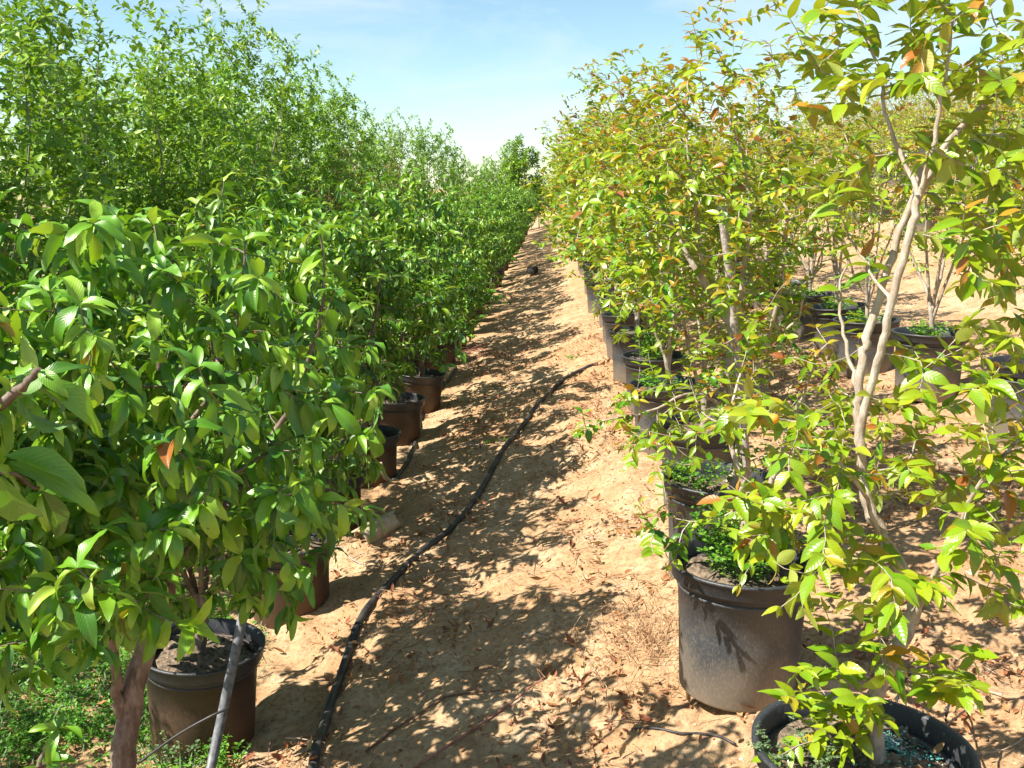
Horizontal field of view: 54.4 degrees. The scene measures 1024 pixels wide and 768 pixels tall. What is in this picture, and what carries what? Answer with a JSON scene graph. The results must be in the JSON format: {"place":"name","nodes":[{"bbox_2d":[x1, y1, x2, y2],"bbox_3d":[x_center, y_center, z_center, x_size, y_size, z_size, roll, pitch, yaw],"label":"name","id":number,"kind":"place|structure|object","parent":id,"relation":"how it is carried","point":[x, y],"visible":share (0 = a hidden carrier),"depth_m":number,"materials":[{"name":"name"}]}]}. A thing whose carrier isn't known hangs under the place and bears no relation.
{"place":"outdoors","nodes":[
{"label":"outdoors","id":0,"kind":"place"},
{"bbox_2d":[0,183,1023,767],"bbox_3d":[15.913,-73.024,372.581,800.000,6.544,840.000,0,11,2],"label":"ground","id":1,"kind":"structure","parent":0,"point":[442,723],"depth_m":4.43,"materials":[{"name":"sand"}]},
{"bbox_2d":[0,714,62,758],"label":"weed","id":2,"kind":"object","parent":1,"relation":"on","point":[25,740],"visible":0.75,"depth_m":3.77,"materials":[{"name":"green plant"}]},
{"bbox_2d":[0,361,103,767],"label":"potted plum tree","id":3,"kind":"object","parent":1,"relation":"on","point":[52,470],"visible":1,"depth_m":1.20,"materials":[{"name":"green plant"}]},
{"bbox_2d":[0,53,125,293],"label":"tall tree","id":4,"kind":"object","parent":1,"relation":"on","point":[20,123],"visible":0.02,"depth_m":12.56,"materials":[{"name":"green plant"}]},
{"bbox_2d":[0,238,128,357],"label":"potted plum tree","id":5,"kind":"object","parent":1,"relation":"on","point":[30,258],"depth_m":5.91,"materials":[{"name":"green plant"}]},
{"bbox_2d":[0,0,137,361],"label":"tall tree","id":6,"kind":"object","parent":1,"relation":"on","point":[64,140],"visible":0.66,"depth_m":6.38,"materials":[{"name":"green plant"}]},
{"bbox_2d":[0,0,151,342],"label":"tall tree","id":7,"kind":"object","parent":1,"relation":"on","point":[110,120],"visible":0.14,"depth_m":8.29,"materials":[{"name":"green plant"}]},
{"bbox_2d":[42,702,113,751],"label":"weed","id":8,"kind":"object","parent":1,"relation":"on","point":[73,736],"visible":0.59,"depth_m":3.88,"materials":[{"name":"green plant"}]},
{"bbox_2d":[0,0,263,304],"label":"tall tree","id":9,"kind":"object","parent":1,"relation":"on","point":[157,137],"visible":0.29,"depth_m":9.45,"materials":[{"name":"green plant"}]},
{"bbox_2d":[92,73,200,240],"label":"tall tree","id":10,"kind":"object","parent":1,"relation":"on","point":[120,87],"visible":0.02,"depth_m":15.42,"materials":[{"name":"green plant"}]},
{"bbox_2d":[137,712,156,749],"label":"weed","id":11,"kind":"object","parent":1,"relation":"on","point":[141,734],"visible":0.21,"depth_m":3.75,"materials":[{"name":"green plant"}]},
{"bbox_2d":[67,12,285,305],"bbox_3d":[-3.867,-2.088,11.307,2.415,4.064,2.297,-9,14,-38],"label":"tall tree","id":12,"kind":"object","parent":1,"relation":"on","point":[224,95],"visible":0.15,"depth_m":11.02,"materials":[{"name":"green plant"}]},
{"bbox_2d":[147,730,211,767],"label":"weed","id":13,"kind":"object","parent":1,"relation":"on","point":[164,748],"visible":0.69,"depth_m":3.59,"materials":[{"name":"green plant"}]},
{"bbox_2d":[0,483,368,767],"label":"weed cover","id":14,"kind":"object","parent":1,"relation":"on","point":[59,701],"visible":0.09,"depth_m":4.13,"materials":[{"name":"green plant"}]},
{"bbox_2d":[124,208,257,436],"bbox_3d":[-2.541,-0.445,8.265,1.478,1.989,1.514,0,11,2],"label":"potted plum tree","id":15,"kind":"object","parent":1,"relation":"on","point":[173,229],"visible":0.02,"depth_m":8.26,"materials":[{"name":"green plant"}]},
{"bbox_2d":[0,187,396,767],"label":"potted plum tree","id":16,"kind":"object","parent":1,"relation":"on","point":[43,570],"visible":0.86,"depth_m":2.08,"materials":[{"name":"green plant"}]},
{"bbox_2d":[6,172,399,767],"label":"potted plum tree","id":17,"kind":"object","parent":1,"relation":"on","point":[184,692],"visible":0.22,"depth_m":3.56,"materials":[{"name":"green plant"}]},
{"bbox_2d":[180,735,250,767],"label":"weed","id":18,"kind":"object","parent":1,"relation":"on","point":[221,761],"visible":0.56,"depth_m":3.56,"materials":[{"name":"green plant"}]},
{"bbox_2d":[206,613,246,767],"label":"support pole","id":19,"kind":"object","parent":1,"relation":"on","point":[227,689],"visible":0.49,"depth_m":3.42,"materials":[{"name":"metal"}]},
{"bbox_2d":[137,707,228,764],"bbox_3d":[-1.101,1.180,3.328,0.304,0.171,0.022,-3,12,-13],"label":"drip tube","id":20,"kind":"object","parent":19,"relation":"attached to","point":[178,734],"visible":0.99,"depth_m":3.32,"materials":[{"name":"plastic"}]},
{"bbox_2d":[138,0,326,245],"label":"tall tree","id":21,"kind":"object","parent":1,"relation":"on","point":[236,46],"visible":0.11,"depth_m":13.14,"materials":[{"name":"green plant"}]},
{"bbox_2d":[181,11,351,244],"bbox_3d":[-3.692,-3.089,14.758,2.687,4.683,2.489,0,11,2],"label":"tall tree","id":22,"kind":"object","parent":1,"relation":"on","point":[321,166],"visible":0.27,"depth_m":14.59,"materials":[{"name":"green plant"}]},
{"bbox_2d":[172,201,398,628],"bbox_3d":[-1.127,0.163,4.736,1.101,2.039,1.209,-5,12,-23],"label":"potted plum tree","id":23,"kind":"object","parent":1,"relation":"on","point":[320,581],"visible":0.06,"depth_m":4.75,"materials":[{"name":"green plant"}]},
{"bbox_2d":[235,60,379,209],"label":"tall tree","id":24,"kind":"object","parent":1,"relation":"on","point":[340,110],"visible":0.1,"depth_m":16.44,"materials":[{"name":"green plant"}]},
{"bbox_2d":[268,62,382,214],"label":"tall tree","id":25,"kind":"object","parent":1,"relation":"on","point":[359,132],"visible":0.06,"depth_m":18.98,"materials":[{"name":"green plant"}]},
{"bbox_2d":[202,165,465,534],"bbox_3d":[-1.111,-0.164,5.874,1.670,2.200,1.520,-11,16,-44],"label":"potted plum tree","id":26,"kind":"object","parent":1,"relation":"on","point":[392,300],"visible":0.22,"depth_m":5.83,"materials":[{"name":"green plant"}]},
{"bbox_2d":[297,146,383,329],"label":"tree","id":27,"kind":"object","parent":1,"relation":"on","point":[323,196],"visible":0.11,"depth_m":14.12,"materials":[{"name":"green plant"}]},
{"bbox_2d":[313,99,405,213],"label":"tall tree","id":28,"kind":"object","parent":1,"relation":"on","point":[377,164],"visible":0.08,"depth_m":21.05,"materials":[{"name":"green plant"}]},
{"bbox_2d":[314,138,420,235],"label":"tree","id":29,"kind":"object","parent":1,"relation":"on","point":[398,195],"visible":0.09,"depth_m":15.20,"materials":[{"name":"green plant"}]},
{"bbox_2d":[331,117,414,208],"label":"tall tree","id":30,"kind":"object","parent":1,"relation":"on","point":[399,154],"visible":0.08,"depth_m":23.42,"materials":[{"name":"green plant"}]},
{"bbox_2d":[283,176,470,488],"bbox_3d":[-1.049,-0.342,6.964,1.393,2.182,1.404,9,15,39],"label":"potted plum tree","id":31,"kind":"object","parent":1,"relation":"on","point":[387,458],"visible":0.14,"depth_m":6.88,"materials":[{"name":"green plant"}]},
{"bbox_2d":[351,510,402,543],"bbox_3d":[-0.786,0.834,5.755,0.131,0.103,0.363,21,26,29],"label":"broken clay pipe","id":32,"kind":"object","parent":1,"relation":"on","point":[390,522],"visible":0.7,"depth_m":5.74,"materials":[{"name":"ceramic"}]},
{"bbox_2d":[346,150,419,248],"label":"tree","id":33,"kind":"object","parent":1,"relation":"on","point":[350,188],"visible":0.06,"depth_m":17.78,"materials":[{"name":"green plant"}]},
{"bbox_2d":[370,106,427,204],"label":"tall tree","id":34,"kind":"object","parent":1,"relation":"on","point":[407,129],"visible":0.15,"depth_m":26.63,"materials":[{"name":"green plant"}]},
{"bbox_2d":[331,167,481,446],"bbox_3d":[-0.927,-0.592,7.934,1.407,2.254,1.371,2,11,2],"label":"potted plum tree","id":35,"kind":"object","parent":1,"relation":"on","point":[403,414],"visible":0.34,"depth_m":7.83,"materials":[{"name":"green plant"}]},
{"bbox_2d":[392,367,456,479],"bbox_3d":[-0.778,0.273,9.072,0.143,0.100,4.410,0,11,2],"label":"irrigation hose","id":36,"kind":"object","parent":1,"relation":"on","point":[403,466],"visible":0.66,"depth_m":7.72,"materials":[{"name":"rubber"}]},
{"bbox_2d":[365,689,499,752],"bbox_3d":[-0.303,1.192,3.610,0.519,0.119,0.125,-5,13,-25],"label":"fallen stick","id":37,"kind":"object","parent":1,"relation":"on","point":[397,727],"visible":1,"depth_m":3.63,"materials":[{"name":"wood"}]},
{"bbox_2d":[398,115,468,199],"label":"tree","id":38,"kind":"object","parent":1,"relation":"on","point":[441,162],"visible":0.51,"depth_m":32.09,"materials":[{"name":"green plant"}]},
{"bbox_2d":[376,209,492,381],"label":"potted plum tree","id":39,"kind":"object","parent":1,"relation":"on","point":[427,363],"visible":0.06,"depth_m":10.22,"materials":[{"name":"green plant"}]},
{"bbox_2d":[386,230,506,413],"bbox_3d":[-0.843,-0.542,9.117,1.621,1.705,1.434,4,11,2],"label":"potted plum tree","id":40,"kind":"object","parent":1,"relation":"on","point":[426,382],"visible":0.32,"depth_m":9.09,"materials":[{"name":"green plant"}]},
{"bbox_2d":[387,186,506,363],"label":"potted plum tree","id":41,"kind":"object","parent":1,"relation":"on","point":[484,223],"visible":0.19,"depth_m":11.29,"materials":[{"name":"green plant"}]},
{"bbox_2d":[308,362,597,767],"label":"irrigation hose","id":42,"kind":"object","parent":1,"relation":"on","point":[321,733],"visible":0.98,"depth_m":4.73,"materials":[{"name":"rubber"}]},
{"bbox_2d":[433,157,476,196],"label":"tree","id":43,"kind":"object","parent":1,"relation":"on","point":[471,181],"visible":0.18,"depth_m":37.23,"materials":[{"name":"green plant"}]},
{"bbox_2d":[403,218,516,349],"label":"potted plum tree","id":44,"kind":"object","parent":1,"relation":"on","point":[483,237],"visible":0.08,"depth_m":12.30,"materials":[{"name":"green plant"}]},
{"bbox_2d":[427,189,509,333],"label":"potted plum tree","id":45,"kind":"object","parent":1,"relation":"on","point":[493,265],"visible":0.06,"depth_m":13.55,"materials":[{"name":"green plant"}]},
{"bbox_2d":[455,342,503,363],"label":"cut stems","id":46,"kind":"object","parent":1,"relation":"on","point":[467,353],"visible":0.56,"depth_m":12.12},
{"bbox_2d":[438,193,521,322],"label":"potted plum tree","id":47,"kind":"object","parent":1,"relation":"on","point":[500,222],"visible":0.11,"depth_m":14.57,"materials":[{"name":"green plant"}]},
{"bbox_2d":[446,180,519,281],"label":"potted plum tree","id":48,"kind":"object","parent":1,"relation":"on","point":[503,205],"visible":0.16,"depth_m":17.82,"materials":[{"name":"green plant"}]},
{"bbox_2d":[462,156,504,194],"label":"tree","id":49,"kind":"object","parent":1,"relation":"on","point":[481,177],"visible":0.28,"depth_m":39.02,"materials":[{"name":"green plant"}]},
{"bbox_2d":[412,668,555,767],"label":"fallen stick","id":50,"kind":"object","parent":1,"relation":"on","point":[452,742],"visible":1,"depth_m":3.44,"materials":[{"name":"wood"}]},
{"bbox_2d":[448,199,521,314],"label":"potted plum tree","id":51,"kind":"object","parent":1,"relation":"on","point":[502,230],"visible":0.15,"depth_m":15.45,"materials":[{"name":"green plant"}]},
{"bbox_2d":[452,189,519,304],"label":"potted plum tree","id":52,"kind":"object","parent":1,"relation":"on","point":[493,196],"visible":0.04,"depth_m":16.75,"materials":[{"name":"green plant"}]},
{"bbox_2d":[477,149,509,191],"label":"tree","id":53,"kind":"object","parent":1,"relation":"on","point":[498,170],"visible":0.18,"depth_m":44.90,"materials":[{"name":"green plant"}]},
{"bbox_2d":[462,193,528,292],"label":"potted plum tree","id":54,"kind":"object","parent":1,"relation":"on","point":[508,210],"visible":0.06,"depth_m":18.79,"materials":[{"name":"green plant"}]},
{"bbox_2d":[472,186,525,280],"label":"potted plum tree","id":55,"kind":"object","parent":1,"relation":"on","point":[513,205],"visible":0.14,"depth_m":21.02,"materials":[{"name":"green plant"}]},
{"bbox_2d":[478,183,525,267],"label":"potted plum tree","id":56,"kind":"object","parent":1,"relation":"on","point":[518,189],"visible":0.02,"depth_m":24.33,"materials":[{"name":"green plant"}]},
{"bbox_2d":[478,192,529,273],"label":"potted plum tree","id":57,"kind":"object","parent":1,"relation":"on","point":[521,211],"visible":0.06,"depth_m":22.02,"materials":[{"name":"green plant"}]},
{"bbox_2d":[488,193,527,288],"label":"potted plum tree","id":58,"kind":"object","parent":1,"relation":"on","point":[521,220],"visible":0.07,"depth_m":20.11,"materials":[{"name":"green plant"}]},
{"bbox_2d":[0,278,1023,767],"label":"soil crumbs","id":59,"kind":"object","parent":1,"relation":"on","point":[602,672],"visible":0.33,"depth_m":4.40,"materials":[{"name":"soil"}]},
{"bbox_2d":[491,176,532,270],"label":"potted plum tree","id":60,"kind":"object","parent":1,"relation":"on","point":[525,204],"visible":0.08,"depth_m":23.22,"materials":[{"name":"green plant"}]},
{"bbox_2d":[13,292,1023,767],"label":"leaf litter","id":61,"kind":"object","parent":1,"relation":"on","point":[625,702],"visible":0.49,"depth_m":4.36,"materials":[{"name":"plant"}]},
{"bbox_2d":[503,182,537,230],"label":"potted plum tree","id":62,"kind":"object","parent":1,"relation":"on","point":[533,205],"visible":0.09,"depth_m":29.75,"materials":[{"name":"green plant"}]},
{"bbox_2d":[497,133,549,206],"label":"tree","id":63,"kind":"object","parent":1,"relation":"on","point":[515,163],"visible":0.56,"depth_m":42.78,"materials":[{"name":"green plant"}]},
{"bbox_2d":[63,312,1023,767],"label":"twig litter","id":64,"kind":"object","parent":1,"relation":"on","point":[621,584],"visible":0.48,"depth_m":4.53,"materials":[{"name":"wood"}]},
{"bbox_2d":[541,106,610,293],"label":"potted cherry shrub","id":65,"kind":"object","parent":1,"relation":"on","point":[586,274],"visible":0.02,"depth_m":15.00,"materials":[{"name":"green plant"}]},
{"bbox_2d":[533,59,659,312],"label":"potted cherry shrub","id":66,"kind":"object","parent":1,"relation":"on","point":[591,297],"visible":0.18,"depth_m":12.74,"materials":[{"name":"green plant"}]},
{"bbox_2d":[536,546,679,700],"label":"dried weed","id":67,"kind":"object","parent":1,"relation":"on","point":[647,642],"visible":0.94,"depth_m":3.68,"materials":[{"name":"plant"}]},
{"bbox_2d":[518,78,715,359],"bbox_3d":[1.076,-1.546,9.447,1.734,2.604,1.736,-8,14,-33],"label":"potted cherry shrub","id":68,"kind":"object","parent":1,"relation":"on","point":[608,320],"visible":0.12,"depth_m":9.34,"materials":[{"name":"green plant"}]},
{"bbox_2d":[538,85,701,326],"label":"potted cherry shrub","id":69,"kind":"object","parent":1,"relation":"on","point":[576,173],"visible":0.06,"depth_m":11.36,"materials":[{"name":"green plant"}]},
{"bbox_2d":[538,86,716,341],"bbox_3d":[1.318,-1.733,10.318,1.870,2.616,1.589,5,12,23],"label":"potted cherry shrub","id":70,"kind":"object","parent":1,"relation":"on","point":[561,183],"visible":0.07,"depth_m":10.21,"materials":[{"name":"green plant"}]},
{"bbox_2d":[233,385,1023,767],"bbox_3d":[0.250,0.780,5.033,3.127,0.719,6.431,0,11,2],"label":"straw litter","id":71,"kind":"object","parent":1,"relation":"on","point":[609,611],"visible":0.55,"depth_m":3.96,"materials":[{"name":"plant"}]},
{"bbox_2d":[527,44,735,383],"bbox_3d":[1.093,-1.340,8.071,1.550,2.705,1.595,8,14,36],"label":"potted cherry shrub","id":72,"kind":"object","parent":1,"relation":"on","point":[619,348],"visible":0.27,"depth_m":8.01,"materials":[{"name":"green plant"}]},
{"bbox_2d":[544,93,744,412],"bbox_3d":[0.939,-0.883,7.015,1.453,2.254,1.617,-1,12,3],"label":"potted cherry shrub","id":73,"kind":"object","parent":1,"relation":"on","point":[628,357],"visible":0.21,"depth_m":7.09,"materials":[{"name":"green plant"}]},
{"bbox_2d":[631,727,736,745],"bbox_3d":[0.529,1.086,3.080,0.361,0.091,0.021,9,14,38],"label":"drip tube","id":74,"kind":"object","parent":1,"relation":"on","point":[695,733],"visible":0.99,"depth_m":3.07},
{"bbox_2d":[577,63,799,454],"bbox_3d":[1.050,-0.732,6.054,1.302,2.324,1.252,-1,12,3],"label":"potted cherry shrub","id":75,"kind":"object","parent":1,"relation":"on","point":[644,423],"visible":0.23,"depth_m":5.98,"materials":[{"name":"green plant"}]},
{"bbox_2d":[579,82,811,508],"bbox_3d":[0.901,-0.396,4.796,1.153,2.081,1.302,-1,11,3],"label":"potted cherry shrub","id":76,"kind":"object","parent":1,"relation":"on","point":[714,447],"visible":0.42,"depth_m":4.78,"materials":[{"name":"green plant"}]},
{"bbox_2d":[701,127,751,277],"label":"potted cherry shrub","id":77,"kind":"object","parent":1,"relation":"on","point":[721,260],"visible":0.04,"depth_m":13.25,"materials":[{"name":"green plant"}]},
{"bbox_2d":[543,0,969,578],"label":"potted cherry shrub","id":78,"kind":"object","parent":1,"relation":"on","point":[784,182],"visible":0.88,"depth_m":3.76,"materials":[{"name":"green plant"}]},
{"bbox_2d":[718,110,798,299],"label":"potted cherry shrub","id":79,"kind":"object","parent":1,"relation":"on","point":[736,272],"visible":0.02,"depth_m":12.18,"materials":[{"name":"green plant"}]},
{"bbox_2d":[611,274,911,712],"bbox_3d":[0.818,0.319,3.106,0.929,1.357,1.020,6,13,26],"label":"potted cherry shrub","id":80,"kind":"object","parent":1,"relation":"on","point":[737,650],"visible":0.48,"depth_m":3.06,"materials":[{"name":"green plant"}]},
{"bbox_2d":[720,60,835,307],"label":"potted cherry shrub","id":81,"kind":"object","parent":1,"relation":"on","point":[758,304],"visible":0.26,"depth_m":10.94,"materials":[{"name":"green plant"}]},
{"bbox_2d":[747,95,851,324],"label":"potted cherry shrub","id":82,"kind":"object","parent":1,"relation":"on","point":[778,318],"visible":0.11,"depth_m":9.88,"materials":[{"name":"green plant"}]},
{"bbox_2d":[752,119,876,338],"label":"potted cherry shrub","id":83,"kind":"object","parent":1,"relation":"on","point":[802,331],"visible":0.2,"depth_m":8.95,"materials":[{"name":"green plant"}]},
{"bbox_2d":[800,93,846,213],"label":"potted cherry shrub","id":84,"kind":"object","parent":1,"relation":"on","point":[819,136],"visible":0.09,"depth_m":21.96,"materials":[{"name":"green plant"}]},
{"bbox_2d":[771,84,898,359],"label":"potted cherry shrub","id":85,"kind":"object","parent":1,"relation":"on","point":[823,307],"visible":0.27,"depth_m":8.01,"materials":[{"name":"green plant"}]},
{"bbox_2d":[815,102,878,219],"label":"potted cherry shrub","id":86,"kind":"object","parent":1,"relation":"on","point":[841,144],"visible":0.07,"depth_m":19.90,"materials":[{"name":"green plant"}]},
{"bbox_2d":[696,0,1023,767],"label":"potted cherry shrub","id":87,"kind":"object","parent":1,"relation":"on","point":[842,726],"visible":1,"depth_m":2.12,"materials":[{"name":"green plant"}]},
{"bbox_2d":[832,97,889,222],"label":"potted cherry shrub","id":88,"kind":"object","parent":1,"relation":"on","point":[877,111],"visible":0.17,"depth_m":18.75,"materials":[{"name":"green plant"}]},
{"bbox_2d":[798,102,944,377],"bbox_3d":[2.556,-1.061,7.269,1.046,2.038,1.179,-1,11,3],"label":"potted cherry shrub","id":89,"kind":"object","parent":1,"relation":"on","point":[886,364],"visible":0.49,"depth_m":7.22,"materials":[{"name":"green plant"}]},
{"bbox_2d":[871,91,906,183],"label":"potted cherry shrub","id":90,"kind":"object","parent":1,"relation":"on","point":[880,141],"visible":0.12,"depth_m":24.71,"materials":[{"name":"green plant"}]},
{"bbox_2d":[854,90,927,222],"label":"potted cherry shrub","id":91,"kind":"object","parent":1,"relation":"on","point":[878,151],"visible":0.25,"depth_m":17.62,"materials":[{"name":"green plant"}]},
{"bbox_2d":[880,97,926,186],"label":"potted cherry shrub","id":92,"kind":"object","parent":1,"relation":"on","point":[892,183],"visible":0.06,"depth_m":23.63,"materials":[{"name":"green plant"}]},
{"bbox_2d":[881,90,928,183],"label":"potted cherry shrub","id":93,"kind":"object","parent":1,"relation":"on","point":[906,130],"visible":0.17,"depth_m":22.50,"materials":[{"name":"green plant"}]},
{"bbox_2d":[875,94,936,228],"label":"potted cherry shrub","id":94,"kind":"object","parent":1,"relation":"on","point":[886,142],"visible":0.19,"depth_m":16.42,"materials":[{"name":"green plant"}]},
{"bbox_2d":[886,62,964,233],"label":"potted cherry shrub","id":95,"kind":"object","parent":1,"relation":"on","point":[924,120],"visible":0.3,"depth_m":15.39,"materials":[{"name":"green plant"}]},
{"bbox_2d":[895,663,965,722],"bbox_3d":[1.198,0.857,2.842,0.202,0.347,0.792,7,14,33],"label":"drip tube","id":96,"kind":"object","parent":1,"relation":"on","point":[947,708],"visible":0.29,"depth_m":2.57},
{"bbox_2d":[905,87,961,184],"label":"potted cherry shrub","id":97,"kind":"object","parent":1,"relation":"on","point":[924,104],"visible":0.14,"depth_m":21.36,"materials":[{"name":"green plant"}]},
{"bbox_2d":[849,63,1023,402],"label":"potted cherry shrub","id":98,"kind":"object","parent":1,"relation":"on","point":[924,334],"visible":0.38,"depth_m":6.29,"materials":[{"name":"green plant"}]},
{"bbox_2d":[924,84,1022,228],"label":"potted cherry shrub","id":99,"kind":"object","parent":1,"relation":"on","point":[967,110],"visible":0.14,"depth_m":14.14,"materials":[{"name":"green plant"}]},
{"bbox_2d":[937,23,1023,447],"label":"potted cherry shrub","id":100,"kind":"object","parent":1,"relation":"on","point":[1015,411],"visible":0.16,"depth_m":5.06,"materials":[{"name":"green plant"}]},
{"bbox_2d":[969,63,1023,235],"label":"potted cherry shrub","id":101,"kind":"object","parent":1,"relation":"on","point":[995,127],"visible":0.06,"depth_m":13.14,"materials":[{"name":"green plant"}]},
{"bbox_2d":[974,50,1021,173],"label":"potted cherry shrub","id":102,"kind":"object","parent":1,"relation":"on","point":[1016,66],"visible":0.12,"depth_m":17.93,"materials":[{"name":"green plant"}]},
{"bbox_2d":[990,94,1023,246],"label":"potted cherry shrub","id":103,"kind":"object","parent":1,"relation":"on","point":[1018,109],"visible":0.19,"depth_m":11.95,"materials":[{"name":"green plant"}]},
{"bbox_2d":[0,0,1023,191],"label":"sky","id":104,"kind":"structure","parent":0,"point":[492,71],"materials":[{"name":"blue"}]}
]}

